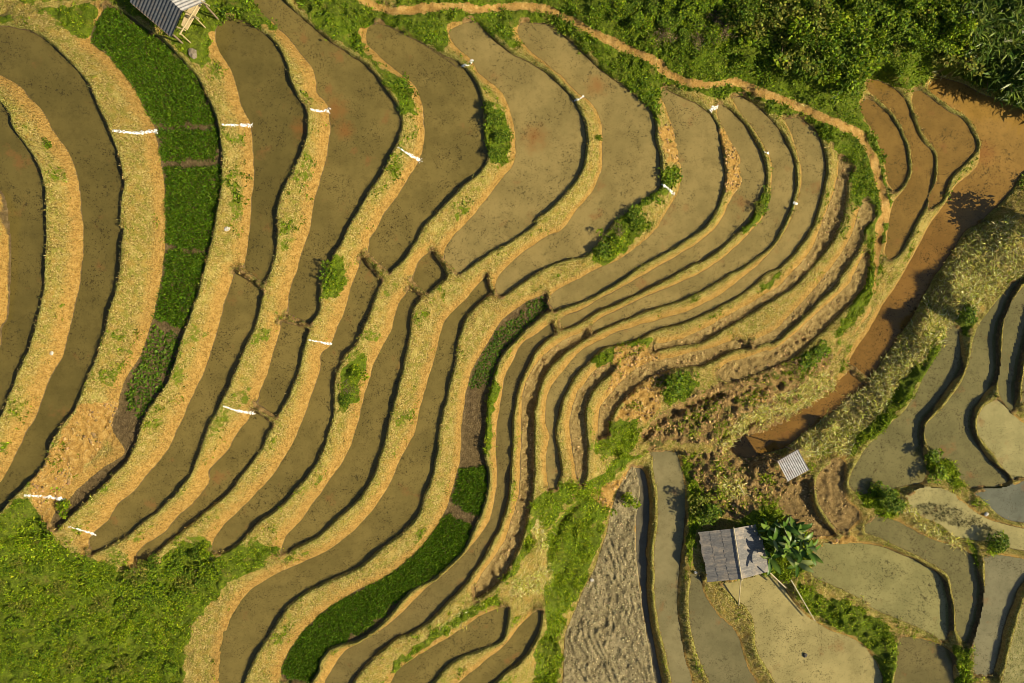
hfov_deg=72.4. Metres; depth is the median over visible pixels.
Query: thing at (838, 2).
shrub
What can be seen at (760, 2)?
shrub
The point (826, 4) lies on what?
shrub
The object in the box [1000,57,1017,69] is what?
shrub
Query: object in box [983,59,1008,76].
shrub
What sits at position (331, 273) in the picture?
shrub
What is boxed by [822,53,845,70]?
shrub
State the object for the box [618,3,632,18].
shrub
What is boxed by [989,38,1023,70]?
shrub
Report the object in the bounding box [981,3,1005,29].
shrub
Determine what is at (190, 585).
shrub
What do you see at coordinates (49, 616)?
shrub
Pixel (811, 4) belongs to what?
shrub
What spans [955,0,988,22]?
shrub
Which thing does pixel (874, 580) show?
water
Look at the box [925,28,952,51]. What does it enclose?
shrub
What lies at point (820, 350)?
shrub
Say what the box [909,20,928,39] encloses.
shrub
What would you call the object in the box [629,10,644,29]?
shrub
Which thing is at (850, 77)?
shrub
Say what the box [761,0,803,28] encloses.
shrub
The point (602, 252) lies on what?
shrub
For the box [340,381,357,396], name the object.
shrub
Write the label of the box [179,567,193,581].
shrub
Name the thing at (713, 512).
shrub
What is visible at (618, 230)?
shrub
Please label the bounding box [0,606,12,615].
shrub
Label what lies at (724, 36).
shrub
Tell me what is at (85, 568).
shrub
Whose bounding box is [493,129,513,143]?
shrub
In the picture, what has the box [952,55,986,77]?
shrub
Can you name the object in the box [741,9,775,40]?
shrub
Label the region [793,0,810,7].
shrub
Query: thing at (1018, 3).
shrub
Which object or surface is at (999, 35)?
shrub
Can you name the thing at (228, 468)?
water
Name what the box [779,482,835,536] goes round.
mud terrace
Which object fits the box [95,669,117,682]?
shrub
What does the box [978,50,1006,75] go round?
shrub
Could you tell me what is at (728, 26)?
shrub
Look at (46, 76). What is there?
water
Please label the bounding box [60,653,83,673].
shrub
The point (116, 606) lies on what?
shrub
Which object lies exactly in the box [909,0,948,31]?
shrub
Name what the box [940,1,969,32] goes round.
shrub
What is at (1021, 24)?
shrub
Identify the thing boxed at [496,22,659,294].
water
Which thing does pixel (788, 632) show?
water
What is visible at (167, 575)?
shrub
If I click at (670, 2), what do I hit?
shrub
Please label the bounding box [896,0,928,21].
shrub
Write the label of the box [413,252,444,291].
water
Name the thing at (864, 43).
shrub
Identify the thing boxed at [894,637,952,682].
water
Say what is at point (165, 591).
shrub
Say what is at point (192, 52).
stone
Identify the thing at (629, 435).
grass
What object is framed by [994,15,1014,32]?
shrub
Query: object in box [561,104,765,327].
water
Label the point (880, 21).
shrub
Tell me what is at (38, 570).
shrub
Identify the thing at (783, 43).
shrub
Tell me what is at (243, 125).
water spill
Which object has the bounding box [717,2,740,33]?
shrub
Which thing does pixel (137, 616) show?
shrub
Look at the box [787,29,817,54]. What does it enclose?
shrub
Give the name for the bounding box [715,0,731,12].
shrub
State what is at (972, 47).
shrub
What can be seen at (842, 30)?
shrub
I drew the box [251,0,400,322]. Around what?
water
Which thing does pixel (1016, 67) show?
shrub
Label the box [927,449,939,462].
shrub
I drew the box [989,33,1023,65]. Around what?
shrub
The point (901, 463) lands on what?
water
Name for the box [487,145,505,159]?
shrub
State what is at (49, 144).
shrub
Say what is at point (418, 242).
grass
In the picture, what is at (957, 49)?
shrub
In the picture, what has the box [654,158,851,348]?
mud terrace
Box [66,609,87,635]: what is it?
shrub
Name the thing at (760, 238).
water
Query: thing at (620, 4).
shrub
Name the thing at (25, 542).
shrub
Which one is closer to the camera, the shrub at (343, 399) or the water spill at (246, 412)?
the water spill at (246, 412)
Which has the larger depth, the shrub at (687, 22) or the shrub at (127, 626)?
the shrub at (687, 22)
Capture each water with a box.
[0,27,123,510]
[0,103,45,416]
[89,271,262,551]
[137,411,271,565]
[213,259,380,552]
[216,18,306,281]
[218,278,489,682]
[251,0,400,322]
[258,322,307,413]
[282,290,418,552]
[325,324,553,682]
[366,24,487,271]
[391,607,507,682]
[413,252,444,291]
[444,22,585,272]
[459,610,540,682]
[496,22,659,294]
[546,117,824,488]
[547,88,723,309]
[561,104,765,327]
[592,96,794,331]
[635,468,660,682]
[650,451,691,682]
[689,573,756,682]
[723,574,881,682]
[729,371,864,457]
[811,542,948,640]
[848,75,1023,377]
[849,323,960,494]
[860,99,907,190]
[865,514,979,643]
[866,79,933,258]
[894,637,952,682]
[905,487,1023,549]
[912,91,975,207]
[924,278,1022,487]
[972,555,1023,676]
[975,481,1023,521]
[977,400,1023,478]
[997,286,1023,410]
[1020,373,1023,403]
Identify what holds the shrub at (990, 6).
on the ground at (464, 424)
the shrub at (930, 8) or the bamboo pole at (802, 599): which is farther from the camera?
the bamboo pole at (802, 599)
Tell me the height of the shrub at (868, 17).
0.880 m
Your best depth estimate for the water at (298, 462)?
51.10 m
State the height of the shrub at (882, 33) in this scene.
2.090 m
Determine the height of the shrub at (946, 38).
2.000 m
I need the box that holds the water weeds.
[916,501,995,531]
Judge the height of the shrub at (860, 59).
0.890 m
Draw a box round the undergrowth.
[202,0,1023,235]
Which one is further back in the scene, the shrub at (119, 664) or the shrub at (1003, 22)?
the shrub at (1003, 22)
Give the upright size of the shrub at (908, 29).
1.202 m
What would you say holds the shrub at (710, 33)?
on the ground at (464, 424)
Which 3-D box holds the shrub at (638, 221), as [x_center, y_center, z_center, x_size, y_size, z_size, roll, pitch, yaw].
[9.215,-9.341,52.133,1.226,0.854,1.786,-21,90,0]
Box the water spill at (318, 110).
[310,107,330,113]
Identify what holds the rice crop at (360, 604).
on the ground at (464, 424)
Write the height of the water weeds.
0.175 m
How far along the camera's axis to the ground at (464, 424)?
52.24 m
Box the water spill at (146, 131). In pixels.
[114,129,157,134]
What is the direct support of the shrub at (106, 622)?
on the ground at (464, 424)
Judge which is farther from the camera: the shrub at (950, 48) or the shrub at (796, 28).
the shrub at (950, 48)
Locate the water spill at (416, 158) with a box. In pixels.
[397,147,422,162]
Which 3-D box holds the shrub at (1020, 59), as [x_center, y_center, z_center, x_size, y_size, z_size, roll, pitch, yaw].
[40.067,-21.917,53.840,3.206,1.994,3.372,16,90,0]
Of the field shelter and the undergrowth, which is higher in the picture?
the undergrowth
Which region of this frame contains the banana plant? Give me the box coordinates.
[757,516,823,577]
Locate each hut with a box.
[130,0,218,43]
[698,524,767,581]
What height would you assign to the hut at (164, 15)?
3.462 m
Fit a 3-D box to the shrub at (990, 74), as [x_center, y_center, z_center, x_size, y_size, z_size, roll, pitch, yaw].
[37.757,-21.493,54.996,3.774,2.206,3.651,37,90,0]
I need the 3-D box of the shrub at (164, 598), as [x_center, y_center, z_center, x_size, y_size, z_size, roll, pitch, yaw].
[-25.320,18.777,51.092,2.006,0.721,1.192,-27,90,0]
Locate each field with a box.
[563,467,654,682]
[1002,605,1023,682]
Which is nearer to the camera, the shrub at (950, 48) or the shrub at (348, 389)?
the shrub at (348, 389)
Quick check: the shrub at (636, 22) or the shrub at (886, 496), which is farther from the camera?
the shrub at (886, 496)
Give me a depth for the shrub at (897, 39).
52.76 m
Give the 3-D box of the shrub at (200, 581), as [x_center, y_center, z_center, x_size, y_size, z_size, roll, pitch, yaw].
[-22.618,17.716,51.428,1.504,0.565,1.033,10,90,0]
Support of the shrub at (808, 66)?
on the ground at (464, 424)
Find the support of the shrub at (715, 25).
on the ground at (464, 424)
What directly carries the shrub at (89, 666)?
on the ground at (464, 424)
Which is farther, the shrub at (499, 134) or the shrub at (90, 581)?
the shrub at (499, 134)
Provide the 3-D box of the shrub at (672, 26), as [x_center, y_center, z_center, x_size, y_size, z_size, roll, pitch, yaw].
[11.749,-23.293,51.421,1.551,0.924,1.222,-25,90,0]
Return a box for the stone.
[188,48,196,58]
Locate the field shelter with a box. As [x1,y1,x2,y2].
[771,446,809,481]
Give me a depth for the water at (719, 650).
57.12 m
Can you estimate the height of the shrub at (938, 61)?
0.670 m
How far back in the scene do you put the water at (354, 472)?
52.00 m
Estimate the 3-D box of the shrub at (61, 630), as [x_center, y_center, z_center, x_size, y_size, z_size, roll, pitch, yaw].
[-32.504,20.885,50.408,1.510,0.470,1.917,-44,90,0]
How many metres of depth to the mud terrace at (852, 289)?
56.09 m
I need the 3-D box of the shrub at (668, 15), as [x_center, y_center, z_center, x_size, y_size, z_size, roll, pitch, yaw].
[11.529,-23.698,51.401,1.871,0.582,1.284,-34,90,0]
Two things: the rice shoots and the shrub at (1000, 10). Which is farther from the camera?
the rice shoots
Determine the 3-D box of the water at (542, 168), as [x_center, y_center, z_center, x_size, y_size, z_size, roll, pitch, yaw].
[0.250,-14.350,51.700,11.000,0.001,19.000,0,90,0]
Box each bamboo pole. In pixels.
[738,579,740,605]
[791,580,814,620]
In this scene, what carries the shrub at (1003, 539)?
on the ground at (464, 424)
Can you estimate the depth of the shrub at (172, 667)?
51.90 m
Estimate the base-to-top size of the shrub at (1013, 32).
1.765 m
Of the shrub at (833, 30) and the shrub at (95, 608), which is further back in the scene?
the shrub at (833, 30)
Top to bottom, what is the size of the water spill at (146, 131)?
1.352 m
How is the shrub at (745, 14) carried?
on the ground at (464, 424)
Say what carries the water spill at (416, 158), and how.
on the ground at (464, 424)
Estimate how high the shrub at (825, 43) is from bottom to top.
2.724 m
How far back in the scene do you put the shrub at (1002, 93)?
55.76 m
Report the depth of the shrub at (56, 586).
49.63 m
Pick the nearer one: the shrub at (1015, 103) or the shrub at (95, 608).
the shrub at (95, 608)
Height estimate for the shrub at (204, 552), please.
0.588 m
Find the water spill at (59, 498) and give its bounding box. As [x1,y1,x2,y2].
[24,494,63,500]
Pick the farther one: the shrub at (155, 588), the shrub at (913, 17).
the shrub at (913, 17)
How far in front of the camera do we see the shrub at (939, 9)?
53.01 m
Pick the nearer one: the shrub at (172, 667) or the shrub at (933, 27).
the shrub at (172, 667)
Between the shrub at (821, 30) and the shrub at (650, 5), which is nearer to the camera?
the shrub at (650, 5)
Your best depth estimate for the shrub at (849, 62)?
52.78 m
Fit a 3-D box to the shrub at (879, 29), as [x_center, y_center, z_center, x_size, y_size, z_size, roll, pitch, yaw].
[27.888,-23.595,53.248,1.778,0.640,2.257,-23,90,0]
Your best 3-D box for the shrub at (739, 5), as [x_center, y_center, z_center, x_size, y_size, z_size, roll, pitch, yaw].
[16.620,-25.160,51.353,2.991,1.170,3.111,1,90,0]
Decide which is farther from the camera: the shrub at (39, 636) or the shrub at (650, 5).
the shrub at (650, 5)
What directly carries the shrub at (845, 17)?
on the ground at (464, 424)
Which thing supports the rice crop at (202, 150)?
on the ground at (464, 424)
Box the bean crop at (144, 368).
[125,323,178,419]
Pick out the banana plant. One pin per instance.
(789, 552)
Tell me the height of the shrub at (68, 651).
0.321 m
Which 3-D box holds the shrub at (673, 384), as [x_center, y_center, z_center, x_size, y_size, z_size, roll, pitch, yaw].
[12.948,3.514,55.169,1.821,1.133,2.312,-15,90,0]
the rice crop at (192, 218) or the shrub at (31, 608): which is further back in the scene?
the shrub at (31, 608)
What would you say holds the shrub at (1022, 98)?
on the ground at (464, 424)
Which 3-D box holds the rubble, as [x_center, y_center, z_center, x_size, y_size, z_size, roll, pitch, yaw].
[-2.948,-0.115,52.192,58.747,11.094,32.758,0,90,0]
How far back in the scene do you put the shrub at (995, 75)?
54.83 m
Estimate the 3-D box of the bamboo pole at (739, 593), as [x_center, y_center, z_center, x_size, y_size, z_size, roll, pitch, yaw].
[18.261,20.174,56.147,0.110,1.336,2.694,-5,90,0]
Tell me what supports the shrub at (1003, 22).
on the ground at (464, 424)
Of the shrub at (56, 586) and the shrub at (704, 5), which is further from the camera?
the shrub at (704, 5)
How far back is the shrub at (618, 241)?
52.00 m
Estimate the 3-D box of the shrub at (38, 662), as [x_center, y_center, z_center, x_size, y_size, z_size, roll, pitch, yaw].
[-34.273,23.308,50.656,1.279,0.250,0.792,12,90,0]
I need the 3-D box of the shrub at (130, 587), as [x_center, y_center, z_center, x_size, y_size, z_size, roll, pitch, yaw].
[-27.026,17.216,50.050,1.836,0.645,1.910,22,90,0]
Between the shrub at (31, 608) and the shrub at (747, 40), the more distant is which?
the shrub at (747, 40)
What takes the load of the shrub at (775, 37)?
on the ground at (464, 424)
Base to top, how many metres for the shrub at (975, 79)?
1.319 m
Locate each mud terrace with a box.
[475,331,587,596]
[570,364,614,483]
[599,340,750,435]
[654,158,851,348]
[718,252,869,380]
[754,200,876,346]
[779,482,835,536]
[816,459,858,531]
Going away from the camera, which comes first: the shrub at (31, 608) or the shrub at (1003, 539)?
the shrub at (31, 608)
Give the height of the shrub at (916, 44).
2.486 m
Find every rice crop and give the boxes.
[90,6,215,129]
[152,246,207,328]
[156,124,219,162]
[161,164,221,251]
[280,513,471,682]
[450,465,487,515]
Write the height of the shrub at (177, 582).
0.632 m
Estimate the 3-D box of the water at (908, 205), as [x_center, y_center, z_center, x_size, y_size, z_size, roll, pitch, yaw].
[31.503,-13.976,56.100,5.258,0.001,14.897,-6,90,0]
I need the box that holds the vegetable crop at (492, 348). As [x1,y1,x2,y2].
[468,296,547,388]
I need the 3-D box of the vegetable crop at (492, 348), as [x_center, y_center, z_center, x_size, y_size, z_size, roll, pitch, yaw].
[-0.488,-0.062,53.292,2.321,0.261,9.092,37,90,0]
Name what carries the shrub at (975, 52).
on the ground at (464, 424)
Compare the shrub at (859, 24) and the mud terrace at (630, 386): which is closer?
the shrub at (859, 24)
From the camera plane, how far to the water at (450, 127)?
50.90 m
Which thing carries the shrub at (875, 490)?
on the ground at (464, 424)
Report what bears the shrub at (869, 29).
on the ground at (464, 424)
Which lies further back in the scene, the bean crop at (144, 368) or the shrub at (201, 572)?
the shrub at (201, 572)
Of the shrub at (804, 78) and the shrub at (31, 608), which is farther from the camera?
the shrub at (804, 78)
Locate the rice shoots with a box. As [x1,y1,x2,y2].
[1003,606,1023,682]
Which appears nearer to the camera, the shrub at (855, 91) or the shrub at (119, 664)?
the shrub at (119, 664)
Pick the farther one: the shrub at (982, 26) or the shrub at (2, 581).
the shrub at (982, 26)
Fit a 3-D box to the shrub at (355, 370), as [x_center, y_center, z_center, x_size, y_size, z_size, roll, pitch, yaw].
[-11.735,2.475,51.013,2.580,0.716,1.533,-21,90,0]
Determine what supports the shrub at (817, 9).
on the ground at (464, 424)
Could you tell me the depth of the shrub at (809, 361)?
55.59 m
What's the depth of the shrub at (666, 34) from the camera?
51.45 m
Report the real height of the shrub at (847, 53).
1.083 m
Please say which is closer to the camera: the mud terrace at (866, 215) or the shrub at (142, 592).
the shrub at (142, 592)
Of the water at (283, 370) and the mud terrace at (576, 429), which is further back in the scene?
the mud terrace at (576, 429)
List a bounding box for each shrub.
[0,561,14,576]
[0,579,4,592]
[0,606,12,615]
[4,633,19,649]
[6,615,23,631]
[8,597,33,616]
[9,648,29,665]
[11,556,23,569]
[11,667,21,676]
[13,532,39,548]
[26,601,41,615]
[29,564,42,576]
[30,658,46,668]
[34,630,44,641]
[39,641,53,659]
[42,137,51,149]
[45,498,70,518]
[45,580,68,598]
[45,609,63,624]
[50,620,72,645]
[60,640,78,659]
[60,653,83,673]
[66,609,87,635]
[79,561,91,572]
[79,657,101,678]
[85,575,98,586]
[87,594,110,613]
[89,635,107,645]
[92,647,111,661]
[93,618,110,631]
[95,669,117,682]
[110,656,133,677]
[111,631,126,658]
[112,583,127,605]
[112,597,132,618]
[117,608,134,636]
[119,568,143,596]
[122,559,147,587]
[130,607,143,621]
[135,630,164,648]
[137,582,162,604]
[138,652,159,668]
[139,571,153,587]
[139,572,165,597]
[143,552,160,572]
[147,593,168,608]
[147,671,160,682]
[150,587,173,607]
[154,587,168,600]
[158,567,180,581]
[163,661,177,675]
[166,649,176,659]
[167,547,187,564]
[167,561,184,577]
[168,583,182,600]
[169,572,188,590]
[174,569,202,593]
[177,584,191,604]
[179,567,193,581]
[187,545,203,561]
[189,561,207,577]
[194,576,213,588]
[198,541,220,564]
[198,554,223,579]
[316,259,338,289]
[337,364,369,388]
[338,393,352,408]
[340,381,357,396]
[484,99,493,110]
[485,109,505,126]
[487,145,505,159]
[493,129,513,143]
[592,238,611,259]
[595,134,602,140]
[596,228,625,255]
[606,0,626,16]
[607,5,626,19]
[610,492,641,516]
[611,223,623,237]
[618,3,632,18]
[625,0,643,10]
[627,205,645,227]
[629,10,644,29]
[640,14,658,44]
[644,0,663,16]
[652,28,676,46]
[657,9,678,28]
[660,16,682,32]
[661,0,679,11]
[665,370,687,400]
[671,6,693,30]
[678,0,698,18]
[678,27,690,45]
[678,370,699,390]
[683,0,701,6]
[686,32,703,49]
[687,492,713,514]
[690,14,705,29]
[692,0,737,7]
[696,503,721,525]
[697,0,713,13]
[697,21,723,35]
[702,27,721,42]
[707,10,723,23]
[711,23,737,44]
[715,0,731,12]
[715,0,759,27]
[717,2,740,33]
[718,19,731,35]
[724,0,760,16]
[731,0,759,28]
[731,21,768,47]
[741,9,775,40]
[750,0,768,6]
[754,29,774,49]
[754,201,763,212]
[756,2,773,22]
[757,0,785,33]
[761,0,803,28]
[765,23,793,44]
[765,38,789,54]
[770,11,820,69]
[778,25,817,67]
[780,41,799,72]
[782,45,820,75]
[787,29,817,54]
[790,1,813,19]
[792,0,838,37]
[792,50,829,83]
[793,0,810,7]
[798,351,821,372]
[800,70,812,81]
[801,0,834,15]
[804,0,831,10]
[804,4,844,27]
[809,32,843,63]
[811,23,834,42]
[812,48,835,74]
[813,339,830,357]
[817,8,844,46]
[819,25,849,51]
[821,58,840,85]
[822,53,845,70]
[823,2,839,29]
[827,62,873,104]
[830,0,857,16]
[830,2,854,25]
[830,68,860,95]
[836,44,849,59]
[837,54,861,79]
[838,1,858,40]
[841,0,859,7]
[844,9,873,31]
[844,19,876,67]
[849,0,867,21]
[850,44,869,67]
[851,30,890,72]
[853,18,875,39]
[855,0,891,18]
[855,19,868,33]
[862,0,912,22]
[862,20,887,49]
[865,480,882,504]
[870,32,894,52]
[872,17,887,39]
[873,12,888,28]
[877,485,898,504]
[881,0,906,31]
[881,498,905,515]
[886,21,899,36]
[888,27,906,43]
[891,37,911,56]
[895,17,924,43]
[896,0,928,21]
[904,11,929,33]
[906,25,926,52]
[907,28,938,52]
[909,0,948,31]
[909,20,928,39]
[912,5,941,24]
[915,1,938,13]
[919,0,947,19]
[923,10,950,41]
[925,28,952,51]
[925,48,947,67]
[926,447,949,484]
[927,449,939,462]
[932,51,957,64]
[933,19,959,52]
[934,0,959,8]
[936,32,969,45]
[939,38,965,58]
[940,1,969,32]
[940,9,963,32]
[942,40,987,75]
[945,39,957,54]
[948,0,977,39]
[949,2,971,38]
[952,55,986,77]
[954,53,974,73]
[954,65,990,84]
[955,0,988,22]
[955,1,1002,47]
[956,18,978,49]
[956,305,977,325]
[960,0,990,17]
[960,72,988,88]
[961,41,988,64]
[965,60,1010,86]
[969,27,995,48]
[975,0,1002,9]
[975,35,1005,65]
[977,75,1009,96]
[978,0,999,18]
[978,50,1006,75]
[980,33,1014,62]
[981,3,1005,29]
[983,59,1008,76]
[984,70,1013,86]
[985,4,1010,36]
[985,529,1009,553]
[986,84,1013,106]
[988,0,1023,35]
[989,22,1019,47]
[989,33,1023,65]
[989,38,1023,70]
[989,70,1023,104]
[990,0,1006,15]
[992,63,1023,91]
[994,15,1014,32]
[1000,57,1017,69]
[1001,21,1023,50]
[1001,90,1023,109]
[1003,0,1023,16]
[1004,60,1023,82]
[1006,10,1023,28]
[1006,43,1022,62]
[1007,4,1023,21]
[1011,0,1023,10]
[1011,60,1023,91]
[1012,46,1023,71]
[1012,95,1023,108]
[1015,51,1023,68]
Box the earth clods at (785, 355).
[476,162,871,592]
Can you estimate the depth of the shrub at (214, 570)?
50.81 m
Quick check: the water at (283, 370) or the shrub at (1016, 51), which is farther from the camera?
the shrub at (1016, 51)
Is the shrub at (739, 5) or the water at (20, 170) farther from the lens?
the shrub at (739, 5)
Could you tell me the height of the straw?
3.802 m
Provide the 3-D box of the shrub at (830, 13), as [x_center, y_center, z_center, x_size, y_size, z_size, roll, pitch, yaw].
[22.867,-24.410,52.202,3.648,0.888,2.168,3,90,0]
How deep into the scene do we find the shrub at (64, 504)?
47.59 m
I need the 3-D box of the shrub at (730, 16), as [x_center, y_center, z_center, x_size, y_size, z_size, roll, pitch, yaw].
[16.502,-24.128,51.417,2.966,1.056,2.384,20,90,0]
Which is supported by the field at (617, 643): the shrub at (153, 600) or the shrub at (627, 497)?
the shrub at (627, 497)
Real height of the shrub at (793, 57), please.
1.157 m
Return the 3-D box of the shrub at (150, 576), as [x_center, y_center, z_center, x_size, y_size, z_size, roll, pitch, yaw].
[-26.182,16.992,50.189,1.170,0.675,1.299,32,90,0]
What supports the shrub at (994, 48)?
on the ground at (464, 424)
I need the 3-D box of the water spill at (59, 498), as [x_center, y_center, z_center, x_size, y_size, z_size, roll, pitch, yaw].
[-31.531,10.518,47.283,2.131,1.252,0.404,17,90,0]
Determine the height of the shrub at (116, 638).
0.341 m
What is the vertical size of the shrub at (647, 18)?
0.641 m
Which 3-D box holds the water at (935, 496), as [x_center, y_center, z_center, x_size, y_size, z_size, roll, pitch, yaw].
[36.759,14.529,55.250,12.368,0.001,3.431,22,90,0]
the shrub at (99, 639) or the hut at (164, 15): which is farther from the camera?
the shrub at (99, 639)
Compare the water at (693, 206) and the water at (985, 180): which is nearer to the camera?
the water at (693, 206)
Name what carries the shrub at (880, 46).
on the ground at (464, 424)
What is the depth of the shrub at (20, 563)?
48.59 m
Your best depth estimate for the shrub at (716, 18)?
51.48 m
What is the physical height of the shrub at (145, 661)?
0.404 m
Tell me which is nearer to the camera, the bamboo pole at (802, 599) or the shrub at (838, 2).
the shrub at (838, 2)
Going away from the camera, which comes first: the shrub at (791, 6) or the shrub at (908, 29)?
the shrub at (791, 6)
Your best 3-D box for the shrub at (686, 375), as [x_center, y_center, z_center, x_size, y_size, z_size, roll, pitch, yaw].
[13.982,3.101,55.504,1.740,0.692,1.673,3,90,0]
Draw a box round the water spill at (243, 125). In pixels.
[221,123,252,127]
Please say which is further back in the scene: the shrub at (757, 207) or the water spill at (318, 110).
the shrub at (757, 207)
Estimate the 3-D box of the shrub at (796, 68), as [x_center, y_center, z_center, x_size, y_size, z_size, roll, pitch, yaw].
[22.172,-20.358,52.166,3.219,1.285,2.210,35,90,0]
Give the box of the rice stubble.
[14,8,1020,681]
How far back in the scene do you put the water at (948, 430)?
55.30 m
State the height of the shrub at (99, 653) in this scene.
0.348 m
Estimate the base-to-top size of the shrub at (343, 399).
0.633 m
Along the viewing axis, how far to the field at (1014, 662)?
55.00 m
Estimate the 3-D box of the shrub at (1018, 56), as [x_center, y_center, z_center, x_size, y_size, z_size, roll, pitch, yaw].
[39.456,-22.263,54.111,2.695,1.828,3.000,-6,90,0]
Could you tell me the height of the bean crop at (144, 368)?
0.296 m
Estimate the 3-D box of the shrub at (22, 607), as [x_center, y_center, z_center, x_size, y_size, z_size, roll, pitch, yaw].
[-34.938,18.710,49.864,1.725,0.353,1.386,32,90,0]
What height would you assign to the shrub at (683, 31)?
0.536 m
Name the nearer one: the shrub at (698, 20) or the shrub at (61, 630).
the shrub at (61, 630)
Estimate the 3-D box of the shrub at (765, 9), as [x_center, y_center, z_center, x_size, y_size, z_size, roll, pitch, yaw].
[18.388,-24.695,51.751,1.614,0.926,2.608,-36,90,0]
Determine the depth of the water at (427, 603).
53.90 m
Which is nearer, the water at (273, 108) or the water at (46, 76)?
the water at (46, 76)
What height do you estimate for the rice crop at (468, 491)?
0.336 m
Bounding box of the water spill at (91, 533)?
[70,526,95,535]
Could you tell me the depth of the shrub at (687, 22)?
51.48 m
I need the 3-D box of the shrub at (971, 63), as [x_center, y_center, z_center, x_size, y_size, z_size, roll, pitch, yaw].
[35.140,-22.113,54.224,3.532,1.310,2.839,20,90,0]
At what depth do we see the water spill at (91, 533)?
48.70 m
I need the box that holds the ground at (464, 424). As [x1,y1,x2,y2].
[0,0,1023,682]
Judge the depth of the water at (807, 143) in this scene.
54.80 m
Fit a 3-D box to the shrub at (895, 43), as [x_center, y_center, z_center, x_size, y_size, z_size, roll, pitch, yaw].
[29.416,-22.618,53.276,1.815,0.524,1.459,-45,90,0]
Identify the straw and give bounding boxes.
[428,70,1023,634]
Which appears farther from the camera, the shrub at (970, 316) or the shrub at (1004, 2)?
the shrub at (970, 316)
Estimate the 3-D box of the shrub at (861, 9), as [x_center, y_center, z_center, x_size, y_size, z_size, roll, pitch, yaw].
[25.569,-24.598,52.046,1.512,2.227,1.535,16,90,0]
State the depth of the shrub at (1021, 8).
52.01 m
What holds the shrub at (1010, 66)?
on the ground at (464, 424)
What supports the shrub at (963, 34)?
on the ground at (464, 424)
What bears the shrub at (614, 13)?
on the ground at (464, 424)
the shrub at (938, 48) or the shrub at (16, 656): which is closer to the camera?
the shrub at (16, 656)
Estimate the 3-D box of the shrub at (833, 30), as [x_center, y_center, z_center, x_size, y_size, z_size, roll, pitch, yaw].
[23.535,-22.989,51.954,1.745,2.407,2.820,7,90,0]
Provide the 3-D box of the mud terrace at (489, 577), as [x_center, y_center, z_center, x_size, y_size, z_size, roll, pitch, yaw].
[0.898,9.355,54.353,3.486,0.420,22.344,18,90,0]
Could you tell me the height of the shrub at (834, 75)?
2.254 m
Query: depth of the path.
52.82 m
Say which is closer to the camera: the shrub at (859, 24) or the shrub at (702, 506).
the shrub at (859, 24)
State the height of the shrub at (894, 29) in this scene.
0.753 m
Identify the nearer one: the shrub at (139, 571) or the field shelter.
the shrub at (139, 571)
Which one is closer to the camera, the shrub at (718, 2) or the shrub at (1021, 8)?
the shrub at (718, 2)
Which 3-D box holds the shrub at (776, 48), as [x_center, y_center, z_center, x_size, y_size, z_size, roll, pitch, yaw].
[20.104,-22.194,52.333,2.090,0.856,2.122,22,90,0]
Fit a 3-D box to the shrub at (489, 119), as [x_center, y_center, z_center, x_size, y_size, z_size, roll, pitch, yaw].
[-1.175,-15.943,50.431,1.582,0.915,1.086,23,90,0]
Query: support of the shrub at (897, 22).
on the ground at (464, 424)
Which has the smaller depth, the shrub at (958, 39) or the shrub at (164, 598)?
the shrub at (164, 598)
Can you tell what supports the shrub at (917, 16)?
on the ground at (464, 424)
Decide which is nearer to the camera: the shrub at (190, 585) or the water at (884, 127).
the shrub at (190, 585)
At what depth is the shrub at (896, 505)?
54.77 m
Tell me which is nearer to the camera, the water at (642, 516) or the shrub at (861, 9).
the shrub at (861, 9)
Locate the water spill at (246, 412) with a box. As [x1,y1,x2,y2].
[223,406,255,414]
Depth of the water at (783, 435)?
57.15 m
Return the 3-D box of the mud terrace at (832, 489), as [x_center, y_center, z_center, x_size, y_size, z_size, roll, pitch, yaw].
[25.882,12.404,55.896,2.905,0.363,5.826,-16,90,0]
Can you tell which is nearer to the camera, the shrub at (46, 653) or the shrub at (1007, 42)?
the shrub at (46, 653)
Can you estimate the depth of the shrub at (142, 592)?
50.57 m
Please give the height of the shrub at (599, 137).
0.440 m
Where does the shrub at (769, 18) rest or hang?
on the ground at (464, 424)
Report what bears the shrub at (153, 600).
on the ground at (464, 424)
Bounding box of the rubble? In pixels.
[32,124,838,543]
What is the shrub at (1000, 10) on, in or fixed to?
on the ground at (464, 424)
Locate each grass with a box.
[0,0,1023,682]
[0,468,303,682]
[478,424,1004,682]
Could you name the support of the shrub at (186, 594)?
on the ground at (464, 424)
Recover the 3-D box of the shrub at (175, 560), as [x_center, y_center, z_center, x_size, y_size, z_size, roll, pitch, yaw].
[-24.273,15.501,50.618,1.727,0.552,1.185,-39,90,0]
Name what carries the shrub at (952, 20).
on the ground at (464, 424)
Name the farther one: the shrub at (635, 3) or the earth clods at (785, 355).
the earth clods at (785, 355)
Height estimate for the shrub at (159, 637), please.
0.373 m
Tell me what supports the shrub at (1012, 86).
on the ground at (464, 424)
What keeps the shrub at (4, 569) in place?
on the ground at (464, 424)
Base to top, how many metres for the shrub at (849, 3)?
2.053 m
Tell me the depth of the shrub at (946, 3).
52.36 m
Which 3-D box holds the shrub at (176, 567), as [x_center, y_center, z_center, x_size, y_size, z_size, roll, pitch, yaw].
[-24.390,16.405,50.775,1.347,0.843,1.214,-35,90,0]
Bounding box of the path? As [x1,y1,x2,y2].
[359,0,890,349]
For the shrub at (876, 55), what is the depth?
53.34 m
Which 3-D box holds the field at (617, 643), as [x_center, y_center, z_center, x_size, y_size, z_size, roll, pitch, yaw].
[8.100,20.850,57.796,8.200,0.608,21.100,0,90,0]
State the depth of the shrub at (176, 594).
50.96 m
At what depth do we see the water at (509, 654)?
55.30 m
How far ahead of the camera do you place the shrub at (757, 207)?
53.41 m
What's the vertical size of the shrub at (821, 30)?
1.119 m

